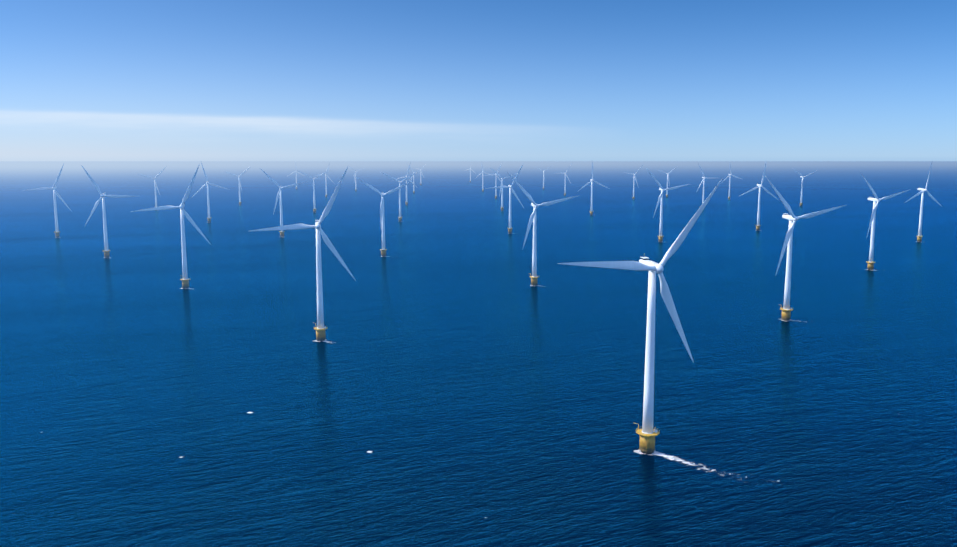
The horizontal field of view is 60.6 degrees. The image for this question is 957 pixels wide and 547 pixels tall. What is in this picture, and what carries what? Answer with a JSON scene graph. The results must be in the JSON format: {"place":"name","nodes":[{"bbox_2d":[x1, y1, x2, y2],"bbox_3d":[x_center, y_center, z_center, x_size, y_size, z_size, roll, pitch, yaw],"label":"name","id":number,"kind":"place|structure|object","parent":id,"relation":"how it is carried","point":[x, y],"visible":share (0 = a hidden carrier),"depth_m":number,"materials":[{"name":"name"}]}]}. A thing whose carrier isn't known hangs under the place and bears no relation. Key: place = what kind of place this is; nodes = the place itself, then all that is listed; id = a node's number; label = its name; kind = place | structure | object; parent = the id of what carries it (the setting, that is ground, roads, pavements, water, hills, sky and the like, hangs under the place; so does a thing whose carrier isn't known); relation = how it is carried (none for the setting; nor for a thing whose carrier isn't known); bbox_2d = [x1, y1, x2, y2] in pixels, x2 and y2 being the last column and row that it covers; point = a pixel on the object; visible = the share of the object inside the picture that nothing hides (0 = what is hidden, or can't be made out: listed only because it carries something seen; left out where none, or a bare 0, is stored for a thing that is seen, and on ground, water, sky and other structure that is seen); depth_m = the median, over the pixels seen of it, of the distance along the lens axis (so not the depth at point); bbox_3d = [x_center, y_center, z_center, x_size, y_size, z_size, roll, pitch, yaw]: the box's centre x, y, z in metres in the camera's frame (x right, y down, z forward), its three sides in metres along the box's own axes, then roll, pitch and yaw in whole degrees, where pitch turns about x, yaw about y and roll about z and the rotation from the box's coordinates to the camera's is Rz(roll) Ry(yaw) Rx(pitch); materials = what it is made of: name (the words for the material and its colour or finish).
{"place":"outdoors","nodes":[
{"label":"outdoors","id":0,"kind":"place"},
{"bbox_2d":[0,161,956,546],"bbox_3d":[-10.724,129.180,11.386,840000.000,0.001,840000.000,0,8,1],"label":"sea water","id":1,"kind":"structure","parent":0,"point":[460,377],"depth_m":542.07,"materials":[{"name":"blue liquid"}]},
{"bbox_2d":[23,164,69,236],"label":"turbine","id":2,"kind":"object","parent":1,"relation":"on","point":[55,193],"visible":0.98,"depth_m":1393.15,"materials":[{"name":"grey metal"}]},
{"bbox_2d":[81,165,137,257],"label":"turbine","id":3,"kind":"object","parent":1,"relation":"on","point":[106,250],"visible":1,"depth_m":1097.20,"materials":[{"name":"grey metal"}]},
{"bbox_2d":[137,167,165,206],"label":"turbine","id":4,"kind":"object","parent":1,"relation":"on","point":[155,185],"visible":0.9,"depth_m":2156.76,"materials":[{"name":"grey metal"}]},
{"bbox_2d":[131,166,210,288],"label":"turbine","id":5,"kind":"object","parent":1,"relation":"on","point":[185,282],"visible":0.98,"depth_m":831.27,"materials":[{"name":"grey metal"}]},
{"bbox_2d":[191,163,229,222],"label":"turbine","id":6,"kind":"object","parent":1,"relation":"on","point":[208,204],"visible":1,"depth_m":1729.72,"materials":[{"name":"grey metal"}]},
{"bbox_2d":[223,168,248,204],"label":"turbine","id":7,"kind":"object","parent":1,"relation":"on","point":[239,184],"visible":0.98,"depth_m":2419.00,"materials":[{"name":"grey metal"}]},
{"bbox_2d":[261,169,307,236],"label":"turbine","id":8,"kind":"object","parent":1,"relation":"on","point":[281,212],"visible":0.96,"depth_m":1399.91,"materials":[{"name":"grey metal"}]},
{"bbox_2d":[251,167,355,340],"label":"turbine","id":9,"kind":"object","parent":1,"relation":"on","point":[320,328],"visible":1,"depth_m":586.14,"materials":[{"name":"grey metal"}]},
{"bbox_2d":[297,170,329,212],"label":"turbine","id":10,"kind":"object","parent":1,"relation":"on","point":[314,209],"visible":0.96,"depth_m":2060.56,"materials":[{"name":"grey metal"}]},
{"bbox_2d":[316,163,332,197],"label":"turbine","id":11,"kind":"object","parent":1,"relation":"in","point":[325,174],"visible":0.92,"depth_m":2923.55,"materials":[{"name":"grey metal"}]},
{"bbox_2d":[349,166,362,190],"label":"turbine","id":12,"kind":"object","parent":1,"relation":"in","point":[355,177],"visible":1,"depth_m":3501.01,"materials":[{"name":"grey metal"}]},
{"bbox_2d":[354,176,413,256],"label":"turbine","id":13,"kind":"object","parent":1,"relation":"on","point":[382,222],"visible":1,"depth_m":1110.38,"materials":[{"name":"grey metal"}]},
{"bbox_2d":[381,171,418,221],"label":"turbine","id":14,"kind":"object","parent":1,"relation":"on","point":[400,218],"visible":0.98,"depth_m":1756.49,"materials":[{"name":"grey metal"}]},
{"bbox_2d":[392,162,415,204],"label":"turbine","id":15,"kind":"object","parent":1,"relation":"in","point":[406,182],"visible":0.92,"depth_m":2407.29,"materials":[{"name":"grey metal"}]},
{"bbox_2d":[410,168,425,192],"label":"turbine","id":16,"kind":"object","parent":1,"relation":"in","point":[413,179],"visible":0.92,"depth_m":3288.21,"materials":[{"name":"grey metal"}]},
{"bbox_2d":[476,161,492,191],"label":"turbine","id":17,"kind":"object","parent":1,"relation":"on","point":[482,178],"visible":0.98,"depth_m":3489.62,"materials":[{"name":"grey metal"}]},
{"bbox_2d":[484,163,501,198],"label":"turbine","id":18,"kind":"object","parent":1,"relation":"on","point":[495,182],"visible":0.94,"depth_m":2830.34,"materials":[{"name":"grey metal"}]},
{"bbox_2d":[492,169,515,210],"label":"turbine","id":19,"kind":"object","parent":1,"relation":"on","point":[501,207],"visible":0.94,"depth_m":2135.95,"materials":[{"name":"grey metal"}]},
{"bbox_2d":[485,165,523,232],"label":"turbine","id":20,"kind":"object","parent":1,"relation":"on","point":[510,228],"visible":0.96,"depth_m":1470.87,"materials":[{"name":"grey metal"}]},
{"bbox_2d":[507,172,579,285],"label":"turbine","id":21,"kind":"object","parent":1,"relation":"on","point":[534,277],"visible":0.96,"depth_m":849.13,"materials":[{"name":"grey metal"}]},
{"bbox_2d":[536,166,550,189],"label":"turbine","id":22,"kind":"object","parent":1,"relation":"on","point":[543,176],"visible":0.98,"depth_m":3727.72,"materials":[{"name":"grey metal"}]},
{"bbox_2d":[554,165,570,195],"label":"turbine","id":23,"kind":"object","parent":1,"relation":"on","point":[565,180],"visible":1,"depth_m":3064.17,"materials":[{"name":"grey metal"}]},
{"bbox_2d":[577,162,607,214],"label":"turbine","id":24,"kind":"object","parent":1,"relation":"on","point":[591,211],"visible":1,"depth_m":1965.54,"materials":[{"name":"grey metal"}]},
{"bbox_2d":[623,164,643,198],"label":"turbine","id":25,"kind":"object","parent":1,"relation":"on","point":[634,181],"visible":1,"depth_m":2773.16,"materials":[{"name":"grey metal"}]},
{"bbox_2d":[558,178,722,453],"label":"turbine","id":26,"kind":"object","parent":1,"relation":"on","point":[647,433],"visible":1,"depth_m":358.24,"materials":[{"name":"grey metal"}]},
{"bbox_2d":[646,168,689,241],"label":"turbine","id":27,"kind":"object","parent":1,"relation":"on","point":[660,238],"visible":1,"depth_m":1313.57,"materials":[{"name":"grey metal"}]},
{"bbox_2d":[659,165,678,196],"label":"turbine","id":28,"kind":"object","parent":1,"relation":"on","point":[667,180],"visible":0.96,"depth_m":2928.62,"materials":[{"name":"grey metal"}]},
{"bbox_2d":[634,450,740,474],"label":"sea foam","id":29,"kind":"object","parent":1,"relation":"on","point":[665,455],"visible":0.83,"depth_m":360.91,"materials":[{"name":"white"}]},
{"bbox_2d":[696,164,715,203],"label":"turbine","id":30,"kind":"object","parent":1,"relation":"in","point":[703,180],"visible":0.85,"depth_m":2241.42,"materials":[{"name":"grey metal"}]},
{"bbox_2d":[724,165,740,199],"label":"turbine","id":31,"kind":"object","parent":1,"relation":"on","point":[730,174],"visible":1,"depth_m":2770.61,"materials":[{"name":"grey metal"}]},
{"bbox_2d":[740,164,777,230],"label":"turbine","id":32,"kind":"object","parent":1,"relation":"on","point":[758,213],"visible":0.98,"depth_m":1532.09,"materials":[{"name":"grey metal"}]},
{"bbox_2d":[765,176,845,320],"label":"turbine","id":33,"kind":"object","parent":1,"relation":"on","point":[792,218],"visible":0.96,"depth_m":662.79,"materials":[{"name":"grey metal"}]},
{"bbox_2d":[794,169,817,205],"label":"turbine","id":34,"kind":"object","parent":1,"relation":"on","point":[802,185],"visible":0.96,"depth_m":2358.82,"materials":[{"name":"grey metal"}]},
{"bbox_2d":[860,172,910,269],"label":"turbine","id":35,"kind":"object","parent":1,"relation":"on","point":[871,262],"visible":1,"depth_m":974.55,"materials":[{"name":"grey metal"}]},
{"bbox_2d":[906,163,940,241],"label":"turbine","id":36,"kind":"object","parent":1,"relation":"on","point":[919,236],"visible":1,"depth_m":1315.94,"materials":[{"name":"grey metal"}]},
{"bbox_2d":[0,0,956,160],"label":"sky","id":37,"kind":"structure","parent":0,"point":[81,80],"materials":[{"name":"blue"}]}
]}

